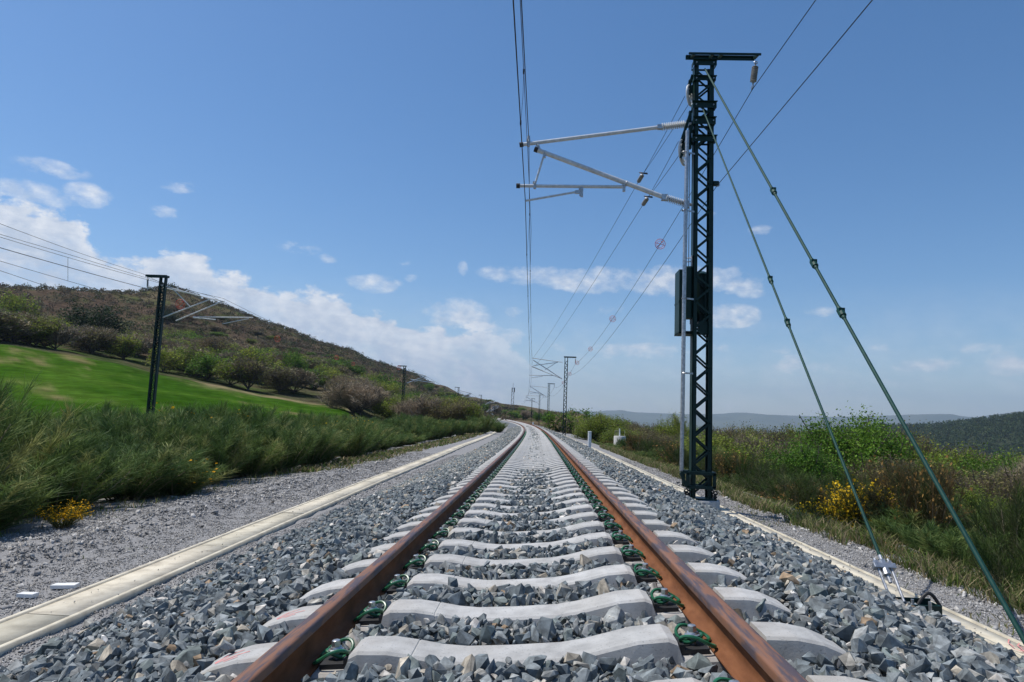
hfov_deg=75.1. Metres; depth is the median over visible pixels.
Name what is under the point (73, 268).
overhead wire
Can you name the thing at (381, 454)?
grass
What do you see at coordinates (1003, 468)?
bare tree
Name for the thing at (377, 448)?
broom shrub
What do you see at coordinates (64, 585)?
foam offcut
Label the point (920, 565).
grass
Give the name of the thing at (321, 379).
broadleaf tree
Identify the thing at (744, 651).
rail
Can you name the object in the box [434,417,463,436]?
broom shrub
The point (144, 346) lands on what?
bare tree
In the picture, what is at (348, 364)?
broadleaf tree
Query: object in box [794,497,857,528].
gorse bush
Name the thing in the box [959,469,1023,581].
bramble
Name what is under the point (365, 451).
broom shrub
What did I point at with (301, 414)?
broom shrub
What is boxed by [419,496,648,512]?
sleeper
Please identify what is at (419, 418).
broom shrub
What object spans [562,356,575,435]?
catenary mast
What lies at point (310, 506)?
trough lid
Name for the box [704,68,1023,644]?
guy rod
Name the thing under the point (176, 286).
overhead wire
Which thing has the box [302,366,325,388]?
broadleaf tree
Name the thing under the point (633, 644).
sleeper
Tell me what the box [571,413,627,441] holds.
budding tree
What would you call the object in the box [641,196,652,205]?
line insulator
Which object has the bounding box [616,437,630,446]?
broom shrub
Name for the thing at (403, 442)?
broom shrub
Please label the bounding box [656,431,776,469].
bush
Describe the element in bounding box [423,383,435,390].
broadleaf tree
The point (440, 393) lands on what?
budding tree
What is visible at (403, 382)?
catenary mast
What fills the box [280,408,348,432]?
broom shrub
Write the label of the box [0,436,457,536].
grass
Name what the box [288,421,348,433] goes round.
broom shrub
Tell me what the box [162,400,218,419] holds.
broom shrub
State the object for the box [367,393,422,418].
budding tree
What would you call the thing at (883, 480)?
withered gorse
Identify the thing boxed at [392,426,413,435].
broom shrub
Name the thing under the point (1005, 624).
grass
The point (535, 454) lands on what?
sleeper
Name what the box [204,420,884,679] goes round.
ballast bed
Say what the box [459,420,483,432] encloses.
broom shrub
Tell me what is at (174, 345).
bare tree
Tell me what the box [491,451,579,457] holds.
sleeper
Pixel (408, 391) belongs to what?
bare tree
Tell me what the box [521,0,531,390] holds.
overhead wire
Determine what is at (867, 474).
bramble
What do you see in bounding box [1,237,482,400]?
overhead wire
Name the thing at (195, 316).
overhead wire
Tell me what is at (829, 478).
bramble
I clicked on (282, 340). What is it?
overhead wire
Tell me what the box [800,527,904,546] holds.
bramble
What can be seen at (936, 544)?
broom shrub
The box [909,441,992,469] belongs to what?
budding tree
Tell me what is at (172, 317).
evergreen oak
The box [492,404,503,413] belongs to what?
bare tree
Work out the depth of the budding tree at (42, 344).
100.26 m
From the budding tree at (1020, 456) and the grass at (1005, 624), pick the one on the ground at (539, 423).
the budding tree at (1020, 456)
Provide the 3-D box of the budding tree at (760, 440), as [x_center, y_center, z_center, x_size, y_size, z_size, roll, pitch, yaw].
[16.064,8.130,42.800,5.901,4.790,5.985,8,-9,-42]
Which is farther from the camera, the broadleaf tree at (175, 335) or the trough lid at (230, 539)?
the broadleaf tree at (175, 335)
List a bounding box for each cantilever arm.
[160,285,215,319]
[167,288,252,323]
[406,370,434,383]
[516,120,691,208]
[530,366,560,378]
[533,358,562,378]
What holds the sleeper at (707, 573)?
on the ballast bed
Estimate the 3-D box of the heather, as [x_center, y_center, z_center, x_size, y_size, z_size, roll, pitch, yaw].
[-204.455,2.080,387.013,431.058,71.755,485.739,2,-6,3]
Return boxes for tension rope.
[644,96,684,171]
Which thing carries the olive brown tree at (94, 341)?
on the hillside
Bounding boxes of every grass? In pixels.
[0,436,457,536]
[275,430,489,474]
[599,444,1023,614]
[677,484,1023,635]
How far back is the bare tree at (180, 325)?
228.70 m
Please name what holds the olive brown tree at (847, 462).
on the ground at (539, 423)
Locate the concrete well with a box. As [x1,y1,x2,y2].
[614,429,625,443]
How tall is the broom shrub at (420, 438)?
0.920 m
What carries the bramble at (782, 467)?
on the ground at (539, 423)
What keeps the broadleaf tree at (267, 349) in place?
on the hillside
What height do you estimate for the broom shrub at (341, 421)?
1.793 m
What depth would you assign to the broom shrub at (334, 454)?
22.32 m
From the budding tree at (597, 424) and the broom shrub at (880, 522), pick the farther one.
the budding tree at (597, 424)
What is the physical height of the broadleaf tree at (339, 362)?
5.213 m
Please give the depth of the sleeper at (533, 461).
16.35 m
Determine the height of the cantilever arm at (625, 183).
1.699 m
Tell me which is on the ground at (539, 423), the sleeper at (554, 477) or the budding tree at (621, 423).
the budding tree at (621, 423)
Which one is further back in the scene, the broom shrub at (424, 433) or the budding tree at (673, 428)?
the budding tree at (673, 428)
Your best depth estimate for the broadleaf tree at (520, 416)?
272.82 m
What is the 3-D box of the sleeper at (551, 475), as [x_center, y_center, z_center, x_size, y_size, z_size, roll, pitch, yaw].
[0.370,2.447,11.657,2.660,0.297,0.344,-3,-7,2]
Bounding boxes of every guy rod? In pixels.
[702,109,880,554]
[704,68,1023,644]
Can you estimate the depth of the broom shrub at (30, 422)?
13.59 m
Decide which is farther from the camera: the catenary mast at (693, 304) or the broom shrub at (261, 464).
the broom shrub at (261, 464)
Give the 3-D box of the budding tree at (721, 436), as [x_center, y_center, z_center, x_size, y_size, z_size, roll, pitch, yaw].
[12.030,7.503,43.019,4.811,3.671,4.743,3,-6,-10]
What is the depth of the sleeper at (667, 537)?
5.07 m
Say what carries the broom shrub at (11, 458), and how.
on the ground at (539, 423)
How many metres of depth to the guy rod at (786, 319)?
7.05 m
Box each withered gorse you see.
[621,446,634,451]
[623,433,642,451]
[653,441,684,466]
[657,460,684,466]
[703,449,757,483]
[756,479,836,510]
[836,483,953,535]
[849,540,923,557]
[852,454,964,508]
[869,450,972,545]
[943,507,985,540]
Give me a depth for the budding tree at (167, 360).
109.24 m
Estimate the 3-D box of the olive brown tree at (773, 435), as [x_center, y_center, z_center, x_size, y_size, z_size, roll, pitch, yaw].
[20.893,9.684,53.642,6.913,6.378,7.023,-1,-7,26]
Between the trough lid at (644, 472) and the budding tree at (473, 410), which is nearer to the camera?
the trough lid at (644, 472)
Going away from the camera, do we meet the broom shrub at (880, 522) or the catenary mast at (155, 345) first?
the broom shrub at (880, 522)
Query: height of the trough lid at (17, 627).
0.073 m
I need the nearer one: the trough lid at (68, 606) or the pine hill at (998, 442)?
the trough lid at (68, 606)
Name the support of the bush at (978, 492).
on the ground at (539, 423)
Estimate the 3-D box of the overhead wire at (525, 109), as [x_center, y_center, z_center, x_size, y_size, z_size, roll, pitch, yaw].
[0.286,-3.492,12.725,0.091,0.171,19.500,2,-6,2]
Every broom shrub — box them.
[0,368,62,480]
[0,374,23,405]
[0,389,102,482]
[0,422,66,485]
[0,459,80,532]
[4,406,50,438]
[4,440,159,514]
[11,422,127,484]
[23,412,122,438]
[32,407,176,451]
[39,399,142,424]
[61,404,165,434]
[71,427,215,462]
[75,439,210,501]
[96,405,265,460]
[125,455,240,496]
[146,402,281,431]
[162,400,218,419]
[165,424,261,484]
[169,397,290,441]
[180,413,270,472]
[193,400,291,434]
[227,433,293,477]
[239,416,291,431]
[244,424,320,472]
[270,419,315,437]
[276,408,332,424]
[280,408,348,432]
[286,424,355,466]
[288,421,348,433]
[293,411,349,422]
[310,428,354,463]
[313,417,366,454]
[320,425,386,457]
[331,413,367,423]
[338,419,397,452]
[345,416,382,433]
[362,439,381,453]
[366,417,399,425]
[368,434,390,452]
[375,422,399,431]
[379,432,405,450]
[386,429,403,441]
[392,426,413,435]
[392,433,414,446]
[393,414,432,426]
[394,421,426,438]
[403,415,436,424]
[405,433,426,444]
[413,421,434,441]
[421,431,433,441]
[428,424,445,439]
[431,421,452,438]
[433,420,450,429]
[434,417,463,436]
[453,418,476,435]
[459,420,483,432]
[465,415,502,433]
[492,422,508,432]
[598,443,622,446]
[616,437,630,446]
[631,451,653,457]
[697,443,727,479]
[775,471,817,489]
[860,501,1007,548]
[885,518,1023,569]
[892,485,973,520]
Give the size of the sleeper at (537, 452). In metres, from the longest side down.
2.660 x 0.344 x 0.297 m
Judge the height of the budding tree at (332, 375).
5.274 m
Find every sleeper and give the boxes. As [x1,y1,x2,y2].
[200,622,846,680]
[255,587,790,634]
[300,562,746,599]
[341,544,714,577]
[367,530,698,555]
[382,519,680,541]
[394,510,656,530]
[409,503,655,519]
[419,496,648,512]
[430,491,638,504]
[434,486,630,502]
[446,482,623,494]
[449,479,619,490]
[457,473,608,483]
[457,475,613,485]
[461,470,602,480]
[467,466,597,475]
[468,468,603,476]
[473,464,596,472]
[474,462,593,470]
[478,459,591,467]
[479,458,588,466]
[479,460,592,467]
[482,456,582,464]
[483,455,582,463]
[488,454,583,460]
[490,452,580,458]
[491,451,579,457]
[491,453,582,458]
[495,450,578,455]
[496,449,574,454]
[497,449,575,453]
[498,447,571,452]
[499,447,572,451]
[499,448,573,452]
[501,446,567,450]
[505,444,568,447]
[651,675,870,681]
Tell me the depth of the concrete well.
50.86 m
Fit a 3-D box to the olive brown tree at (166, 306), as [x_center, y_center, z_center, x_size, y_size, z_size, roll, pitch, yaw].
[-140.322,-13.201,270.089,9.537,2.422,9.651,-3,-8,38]
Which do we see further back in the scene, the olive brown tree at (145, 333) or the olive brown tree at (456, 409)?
the olive brown tree at (145, 333)
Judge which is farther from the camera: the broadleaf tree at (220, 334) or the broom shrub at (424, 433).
the broadleaf tree at (220, 334)
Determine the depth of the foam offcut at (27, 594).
5.41 m
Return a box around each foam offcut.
[16,592,38,597]
[50,582,79,588]
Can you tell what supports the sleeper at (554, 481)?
on the ballast bed
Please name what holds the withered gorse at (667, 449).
on the ground at (539, 423)
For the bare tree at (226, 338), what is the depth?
194.62 m
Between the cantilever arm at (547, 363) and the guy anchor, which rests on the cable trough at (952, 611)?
the guy anchor
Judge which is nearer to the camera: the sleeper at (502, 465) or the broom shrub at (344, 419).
the sleeper at (502, 465)
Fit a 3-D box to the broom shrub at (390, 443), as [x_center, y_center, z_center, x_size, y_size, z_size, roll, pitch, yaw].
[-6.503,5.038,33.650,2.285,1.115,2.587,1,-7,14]
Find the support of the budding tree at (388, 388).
on the hillside
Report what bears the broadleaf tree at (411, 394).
on the hillside
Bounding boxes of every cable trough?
[0,431,496,655]
[567,436,1023,657]
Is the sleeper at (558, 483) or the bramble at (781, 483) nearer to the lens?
the sleeper at (558, 483)
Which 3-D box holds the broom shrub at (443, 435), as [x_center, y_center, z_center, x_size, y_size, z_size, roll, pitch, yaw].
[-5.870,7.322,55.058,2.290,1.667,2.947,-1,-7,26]
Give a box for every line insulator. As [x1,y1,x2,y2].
[637,172,647,182]
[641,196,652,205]
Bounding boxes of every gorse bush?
[36,499,93,528]
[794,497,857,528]
[818,478,895,532]
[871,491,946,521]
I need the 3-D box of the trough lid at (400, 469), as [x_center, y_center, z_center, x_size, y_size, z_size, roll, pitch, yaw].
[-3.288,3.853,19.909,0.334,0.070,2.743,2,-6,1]
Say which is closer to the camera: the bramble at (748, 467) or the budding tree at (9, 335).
the bramble at (748, 467)
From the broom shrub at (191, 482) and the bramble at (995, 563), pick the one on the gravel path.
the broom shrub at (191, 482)
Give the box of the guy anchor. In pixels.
[871,554,960,624]
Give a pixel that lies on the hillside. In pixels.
(141, 363)
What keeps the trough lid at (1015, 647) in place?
on the cable trough at (952, 611)
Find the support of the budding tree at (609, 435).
on the ground at (539, 423)
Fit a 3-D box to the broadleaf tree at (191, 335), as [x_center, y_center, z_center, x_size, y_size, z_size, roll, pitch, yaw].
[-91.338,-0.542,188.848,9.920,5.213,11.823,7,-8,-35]
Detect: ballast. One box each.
[0,465,1023,681]
[375,440,684,493]
[473,425,592,450]
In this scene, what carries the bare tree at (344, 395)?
on the ground at (539, 423)
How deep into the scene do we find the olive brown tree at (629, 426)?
69.41 m
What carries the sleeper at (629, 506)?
on the ballast bed
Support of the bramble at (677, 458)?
on the ground at (539, 423)
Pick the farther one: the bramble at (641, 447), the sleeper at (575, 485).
the bramble at (641, 447)
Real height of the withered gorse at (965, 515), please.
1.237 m
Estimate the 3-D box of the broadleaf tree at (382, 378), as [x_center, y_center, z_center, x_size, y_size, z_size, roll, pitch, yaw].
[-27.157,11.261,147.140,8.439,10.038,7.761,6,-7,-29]
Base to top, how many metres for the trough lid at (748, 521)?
0.078 m
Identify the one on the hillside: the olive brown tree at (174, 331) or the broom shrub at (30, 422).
the olive brown tree at (174, 331)
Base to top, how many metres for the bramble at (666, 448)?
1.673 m
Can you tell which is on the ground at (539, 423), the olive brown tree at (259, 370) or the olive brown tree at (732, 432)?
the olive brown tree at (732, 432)
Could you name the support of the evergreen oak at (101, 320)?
on the hillside
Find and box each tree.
[0,285,42,314]
[0,307,23,341]
[0,308,37,340]
[0,308,45,338]
[10,310,55,342]
[11,313,75,344]
[20,316,79,348]
[24,316,61,345]
[36,319,90,349]
[66,324,116,353]
[69,326,122,352]
[76,324,107,349]
[102,332,152,358]
[103,333,143,359]
[115,332,164,356]
[118,327,151,355]
[134,329,168,337]
[145,344,222,368]
[145,345,186,372]
[146,330,174,337]
[148,338,183,348]
[155,305,177,310]
[162,330,187,337]
[162,340,197,351]
[163,325,175,330]
[163,327,196,335]
[163,334,204,342]
[169,344,219,369]
[170,332,198,339]
[174,323,189,327]
[175,299,184,308]
[176,331,205,338]
[181,316,197,321]
[183,353,231,380]
[192,332,239,351]
[194,344,222,352]
[204,332,229,337]
[206,325,225,331]
[208,358,259,385]
[212,336,236,343]
[213,349,245,361]
[219,354,277,389]
[229,345,279,383]
[232,340,248,350]
[246,338,257,343]
[251,346,278,353]
[259,364,296,387]
[260,362,300,392]
[265,366,327,392]
[266,352,289,361]
[272,360,287,369]
[274,344,289,349]
[278,347,308,370]
[302,357,332,369]
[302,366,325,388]
[306,368,328,389]
[309,369,348,388]
[311,360,340,368]
[312,380,399,414]
[315,362,341,375]
[317,358,349,369]
[323,372,377,386]
[324,377,373,395]
[328,364,351,375]
[337,359,354,369]
[349,365,366,375]
[349,377,383,414]
[355,371,384,380]
[367,378,401,399]
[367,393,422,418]
[375,368,405,393]
[389,393,442,419]
[390,389,426,400]
[400,386,421,394]
[419,397,483,422]
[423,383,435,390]
[437,389,445,396]
[438,394,485,422]
[481,402,491,411]
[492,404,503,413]
[518,411,529,419]
[521,410,530,420]
[532,412,542,421]
[540,411,554,422]
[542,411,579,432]
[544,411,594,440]
[564,412,584,433]
[567,407,594,419]
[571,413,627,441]
[592,414,628,439]
[597,426,644,442]
[625,422,666,435]
[625,423,645,432]
[628,428,677,445]
[652,412,688,440]
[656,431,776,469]
[671,431,731,446]
[714,419,768,440]
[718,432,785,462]
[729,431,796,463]
[734,431,794,455]
[735,423,802,446]
[746,430,856,488]
[764,419,806,439]
[783,401,930,477]
[797,443,873,484]
[846,451,969,503]
[867,416,947,462]
[903,431,945,452]
[907,453,984,497]
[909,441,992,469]
[916,453,996,478]
[929,440,998,465]
[951,458,1023,508]
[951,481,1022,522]
[954,442,1023,480]
[969,455,1023,487]
[985,447,1023,470]
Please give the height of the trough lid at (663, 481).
0.076 m
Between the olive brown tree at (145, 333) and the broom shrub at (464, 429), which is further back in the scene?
the olive brown tree at (145, 333)
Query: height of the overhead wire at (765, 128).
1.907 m
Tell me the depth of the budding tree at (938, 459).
31.39 m
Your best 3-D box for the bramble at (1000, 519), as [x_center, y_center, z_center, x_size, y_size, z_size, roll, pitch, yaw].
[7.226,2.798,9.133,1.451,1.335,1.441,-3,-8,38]
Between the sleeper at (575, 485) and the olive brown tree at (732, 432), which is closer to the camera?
the sleeper at (575, 485)
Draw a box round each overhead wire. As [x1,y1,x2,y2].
[0,234,414,374]
[0,247,158,291]
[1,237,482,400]
[1,261,456,392]
[2,224,460,395]
[2,271,398,384]
[168,300,396,367]
[513,0,529,398]
[520,0,530,260]
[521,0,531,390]
[535,208,640,365]
[538,0,815,401]
[538,183,637,350]
[560,0,872,389]
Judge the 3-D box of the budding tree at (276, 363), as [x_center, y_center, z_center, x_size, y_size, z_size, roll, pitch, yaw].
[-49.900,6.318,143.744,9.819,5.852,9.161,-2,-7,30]
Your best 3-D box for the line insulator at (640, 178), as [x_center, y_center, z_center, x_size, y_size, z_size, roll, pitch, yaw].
[3.565,-4.495,18.296,0.237,0.119,0.833,2,-6,3]
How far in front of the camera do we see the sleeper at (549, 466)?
13.96 m
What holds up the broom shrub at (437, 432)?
on the ground at (539, 423)
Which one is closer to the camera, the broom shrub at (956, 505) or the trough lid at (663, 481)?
the broom shrub at (956, 505)
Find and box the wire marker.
[655,239,665,248]
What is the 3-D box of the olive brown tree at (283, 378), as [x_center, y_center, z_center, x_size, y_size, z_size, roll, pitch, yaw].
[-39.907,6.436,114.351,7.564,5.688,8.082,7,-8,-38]
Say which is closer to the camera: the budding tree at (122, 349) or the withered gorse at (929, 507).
the withered gorse at (929, 507)
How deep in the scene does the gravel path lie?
8.56 m
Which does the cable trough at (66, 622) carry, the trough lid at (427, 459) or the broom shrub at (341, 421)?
the trough lid at (427, 459)
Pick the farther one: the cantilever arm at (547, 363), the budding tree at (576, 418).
the budding tree at (576, 418)
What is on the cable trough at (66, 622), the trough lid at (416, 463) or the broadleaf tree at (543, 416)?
the trough lid at (416, 463)
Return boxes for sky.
[0,0,1023,416]
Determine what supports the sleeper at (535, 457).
on the ballast bed
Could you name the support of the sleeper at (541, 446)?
on the ballast bed
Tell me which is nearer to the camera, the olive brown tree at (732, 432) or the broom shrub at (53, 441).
the broom shrub at (53, 441)
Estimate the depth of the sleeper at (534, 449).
23.52 m
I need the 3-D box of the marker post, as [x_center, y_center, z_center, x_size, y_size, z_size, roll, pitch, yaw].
[4.184,5.498,35.967,0.205,1.232,0.205,2,-6,3]
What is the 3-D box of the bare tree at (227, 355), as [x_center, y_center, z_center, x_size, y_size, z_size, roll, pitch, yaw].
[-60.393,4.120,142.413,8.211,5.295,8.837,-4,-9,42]
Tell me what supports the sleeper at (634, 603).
on the ballast bed
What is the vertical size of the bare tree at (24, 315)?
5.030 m
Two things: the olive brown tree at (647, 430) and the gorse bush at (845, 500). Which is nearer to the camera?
the gorse bush at (845, 500)
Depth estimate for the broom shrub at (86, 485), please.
10.41 m
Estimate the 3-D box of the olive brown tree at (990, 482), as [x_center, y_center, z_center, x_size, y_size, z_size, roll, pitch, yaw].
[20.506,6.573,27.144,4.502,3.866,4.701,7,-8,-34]
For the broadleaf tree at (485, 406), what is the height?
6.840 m
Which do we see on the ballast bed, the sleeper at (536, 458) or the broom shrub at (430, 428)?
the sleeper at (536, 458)
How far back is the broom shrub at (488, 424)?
72.79 m
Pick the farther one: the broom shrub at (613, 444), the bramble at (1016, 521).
the broom shrub at (613, 444)
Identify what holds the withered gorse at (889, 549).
on the ground at (539, 423)
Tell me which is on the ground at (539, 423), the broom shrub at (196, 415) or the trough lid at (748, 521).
the broom shrub at (196, 415)
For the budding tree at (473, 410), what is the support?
on the ground at (539, 423)
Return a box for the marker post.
[588,431,591,447]
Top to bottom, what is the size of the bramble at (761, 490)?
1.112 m
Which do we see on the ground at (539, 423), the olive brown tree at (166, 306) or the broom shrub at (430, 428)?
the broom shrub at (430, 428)
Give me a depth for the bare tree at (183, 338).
170.53 m
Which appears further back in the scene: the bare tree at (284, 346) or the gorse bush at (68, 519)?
the bare tree at (284, 346)
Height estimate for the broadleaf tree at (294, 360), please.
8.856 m
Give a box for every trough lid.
[0,614,67,644]
[27,545,227,615]
[203,513,301,545]
[284,494,347,513]
[333,481,375,493]
[366,473,396,481]
[387,466,413,472]
[406,461,426,465]
[419,457,435,460]
[470,432,495,441]
[634,468,652,475]
[651,476,679,487]
[719,507,787,537]
[778,537,917,597]
[942,609,1023,654]
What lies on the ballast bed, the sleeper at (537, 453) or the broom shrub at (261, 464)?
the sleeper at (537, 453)
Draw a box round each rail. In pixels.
[231,418,524,681]
[508,419,807,681]
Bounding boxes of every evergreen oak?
[52,298,135,349]
[153,309,183,324]
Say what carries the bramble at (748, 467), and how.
on the ground at (539, 423)
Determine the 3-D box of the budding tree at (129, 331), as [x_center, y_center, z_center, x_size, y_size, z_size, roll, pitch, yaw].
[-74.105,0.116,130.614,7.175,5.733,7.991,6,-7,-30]
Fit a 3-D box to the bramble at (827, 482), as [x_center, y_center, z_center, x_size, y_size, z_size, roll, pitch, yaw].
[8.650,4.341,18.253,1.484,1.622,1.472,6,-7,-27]
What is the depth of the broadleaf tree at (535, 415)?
266.87 m
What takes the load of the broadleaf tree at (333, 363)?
on the hillside
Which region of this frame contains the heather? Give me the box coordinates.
[0,282,515,421]
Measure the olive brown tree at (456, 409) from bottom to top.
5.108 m
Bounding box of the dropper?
[520,69,524,124]
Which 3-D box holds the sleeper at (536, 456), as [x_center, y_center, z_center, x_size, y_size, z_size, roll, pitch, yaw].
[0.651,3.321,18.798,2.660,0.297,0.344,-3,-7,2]
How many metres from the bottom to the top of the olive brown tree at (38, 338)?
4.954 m
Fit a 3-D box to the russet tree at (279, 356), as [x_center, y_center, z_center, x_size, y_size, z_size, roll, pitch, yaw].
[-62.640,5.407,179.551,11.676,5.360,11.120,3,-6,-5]
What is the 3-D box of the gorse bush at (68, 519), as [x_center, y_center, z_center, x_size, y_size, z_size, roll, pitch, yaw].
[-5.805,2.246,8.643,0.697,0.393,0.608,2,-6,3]
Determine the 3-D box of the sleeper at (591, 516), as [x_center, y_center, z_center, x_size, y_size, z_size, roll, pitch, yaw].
[0.155,1.789,6.301,2.660,0.297,0.344,-3,-7,2]
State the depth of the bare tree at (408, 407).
87.40 m
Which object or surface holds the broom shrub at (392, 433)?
on the ground at (539, 423)
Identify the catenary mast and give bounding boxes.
[145,274,169,417]
[398,365,406,401]
[547,383,553,427]
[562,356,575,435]
[674,52,760,508]
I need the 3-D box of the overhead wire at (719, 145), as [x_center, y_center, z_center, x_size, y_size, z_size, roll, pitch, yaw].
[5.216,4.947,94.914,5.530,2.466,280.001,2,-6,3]
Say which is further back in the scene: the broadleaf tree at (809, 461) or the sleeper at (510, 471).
the broadleaf tree at (809, 461)
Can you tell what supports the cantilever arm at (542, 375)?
attached to the catenary mast at (567, 357)
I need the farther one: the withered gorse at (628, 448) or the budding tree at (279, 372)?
the budding tree at (279, 372)
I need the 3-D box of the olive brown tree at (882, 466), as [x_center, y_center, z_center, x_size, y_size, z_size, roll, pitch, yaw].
[19.115,7.243,31.898,6.466,3.923,6.569,0,-7,16]
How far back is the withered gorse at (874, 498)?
11.14 m
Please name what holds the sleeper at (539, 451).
on the ballast bed
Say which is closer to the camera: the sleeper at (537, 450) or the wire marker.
the wire marker
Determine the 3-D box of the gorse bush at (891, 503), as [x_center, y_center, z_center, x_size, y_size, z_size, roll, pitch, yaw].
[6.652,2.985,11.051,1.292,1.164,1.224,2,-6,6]
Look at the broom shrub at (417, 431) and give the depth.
44.21 m
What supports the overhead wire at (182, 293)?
attached to the catenary mast
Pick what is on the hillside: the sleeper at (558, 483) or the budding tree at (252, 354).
the budding tree at (252, 354)
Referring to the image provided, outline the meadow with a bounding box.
[0,345,351,423]
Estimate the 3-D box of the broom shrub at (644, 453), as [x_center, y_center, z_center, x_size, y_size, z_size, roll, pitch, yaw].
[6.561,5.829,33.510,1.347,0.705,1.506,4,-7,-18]
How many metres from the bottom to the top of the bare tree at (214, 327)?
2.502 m
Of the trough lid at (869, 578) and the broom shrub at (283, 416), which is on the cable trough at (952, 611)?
the trough lid at (869, 578)
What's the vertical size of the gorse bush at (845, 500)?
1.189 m
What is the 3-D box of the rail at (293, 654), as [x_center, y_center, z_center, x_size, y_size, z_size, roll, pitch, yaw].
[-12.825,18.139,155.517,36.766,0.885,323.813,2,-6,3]
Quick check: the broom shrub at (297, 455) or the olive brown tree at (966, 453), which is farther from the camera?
the olive brown tree at (966, 453)
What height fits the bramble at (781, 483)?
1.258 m
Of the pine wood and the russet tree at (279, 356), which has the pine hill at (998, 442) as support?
the pine wood
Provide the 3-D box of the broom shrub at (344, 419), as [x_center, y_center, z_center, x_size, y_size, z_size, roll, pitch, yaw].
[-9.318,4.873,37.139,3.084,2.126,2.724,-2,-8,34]
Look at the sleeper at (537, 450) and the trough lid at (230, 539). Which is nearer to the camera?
the trough lid at (230, 539)
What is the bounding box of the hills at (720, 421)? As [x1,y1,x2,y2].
[555,410,1023,432]
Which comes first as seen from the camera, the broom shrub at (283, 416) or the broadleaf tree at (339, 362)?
the broom shrub at (283, 416)
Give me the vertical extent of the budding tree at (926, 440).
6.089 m
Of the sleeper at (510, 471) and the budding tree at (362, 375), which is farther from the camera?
the budding tree at (362, 375)
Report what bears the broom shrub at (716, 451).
on the ground at (539, 423)
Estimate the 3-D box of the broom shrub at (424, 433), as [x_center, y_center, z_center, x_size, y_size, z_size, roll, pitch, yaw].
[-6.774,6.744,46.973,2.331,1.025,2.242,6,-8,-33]
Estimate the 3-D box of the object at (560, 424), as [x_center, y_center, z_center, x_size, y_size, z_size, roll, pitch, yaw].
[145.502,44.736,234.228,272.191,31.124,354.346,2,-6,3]
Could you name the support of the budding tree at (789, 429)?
on the ground at (539, 423)
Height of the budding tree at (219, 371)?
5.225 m
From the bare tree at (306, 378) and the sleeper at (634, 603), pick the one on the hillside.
the bare tree at (306, 378)
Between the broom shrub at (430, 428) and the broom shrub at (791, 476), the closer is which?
the broom shrub at (791, 476)
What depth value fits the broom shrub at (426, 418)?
54.82 m
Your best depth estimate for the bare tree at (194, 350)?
119.64 m
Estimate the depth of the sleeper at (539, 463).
15.16 m
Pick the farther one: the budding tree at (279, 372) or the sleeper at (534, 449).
the budding tree at (279, 372)
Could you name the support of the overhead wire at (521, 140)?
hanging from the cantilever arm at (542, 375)
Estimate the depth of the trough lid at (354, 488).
14.24 m
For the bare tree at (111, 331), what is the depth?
112.31 m
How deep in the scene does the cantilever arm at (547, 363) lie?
70.64 m
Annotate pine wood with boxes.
[788,411,1023,457]
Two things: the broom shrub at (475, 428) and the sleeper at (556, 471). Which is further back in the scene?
the broom shrub at (475, 428)
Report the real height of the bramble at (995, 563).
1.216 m
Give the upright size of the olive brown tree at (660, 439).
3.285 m
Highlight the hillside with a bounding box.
[0,288,510,419]
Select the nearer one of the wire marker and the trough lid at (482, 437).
the wire marker
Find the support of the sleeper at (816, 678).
on the ballast bed
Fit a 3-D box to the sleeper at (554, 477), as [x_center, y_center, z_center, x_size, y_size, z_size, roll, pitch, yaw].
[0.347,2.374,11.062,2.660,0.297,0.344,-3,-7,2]
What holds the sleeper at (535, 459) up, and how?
on the ballast bed
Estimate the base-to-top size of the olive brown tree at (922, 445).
6.480 m
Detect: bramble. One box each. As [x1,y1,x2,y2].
[633,438,649,452]
[642,437,663,455]
[660,443,699,469]
[661,440,685,459]
[697,454,716,470]
[712,473,768,493]
[733,448,772,490]
[733,459,799,498]
[740,470,815,500]
[755,466,829,503]
[771,481,821,511]
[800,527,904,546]
[809,470,856,513]
[818,470,868,508]
[835,467,877,493]
[943,523,1023,592]
[944,494,1013,533]
[947,504,1014,538]
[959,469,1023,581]
[980,495,1023,547]
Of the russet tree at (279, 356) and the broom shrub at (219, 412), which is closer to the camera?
the broom shrub at (219, 412)
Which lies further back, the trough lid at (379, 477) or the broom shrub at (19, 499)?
the trough lid at (379, 477)
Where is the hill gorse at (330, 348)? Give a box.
[0,282,512,414]
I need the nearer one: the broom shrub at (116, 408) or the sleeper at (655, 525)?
the sleeper at (655, 525)
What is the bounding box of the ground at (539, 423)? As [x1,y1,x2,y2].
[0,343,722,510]
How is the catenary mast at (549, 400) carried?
on the gravel path
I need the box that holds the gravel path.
[0,425,1023,667]
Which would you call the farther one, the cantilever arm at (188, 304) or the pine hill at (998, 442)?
the pine hill at (998, 442)
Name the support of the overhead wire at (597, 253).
attached to the cantilever arm at (547, 363)
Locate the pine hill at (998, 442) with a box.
[857,420,1023,455]

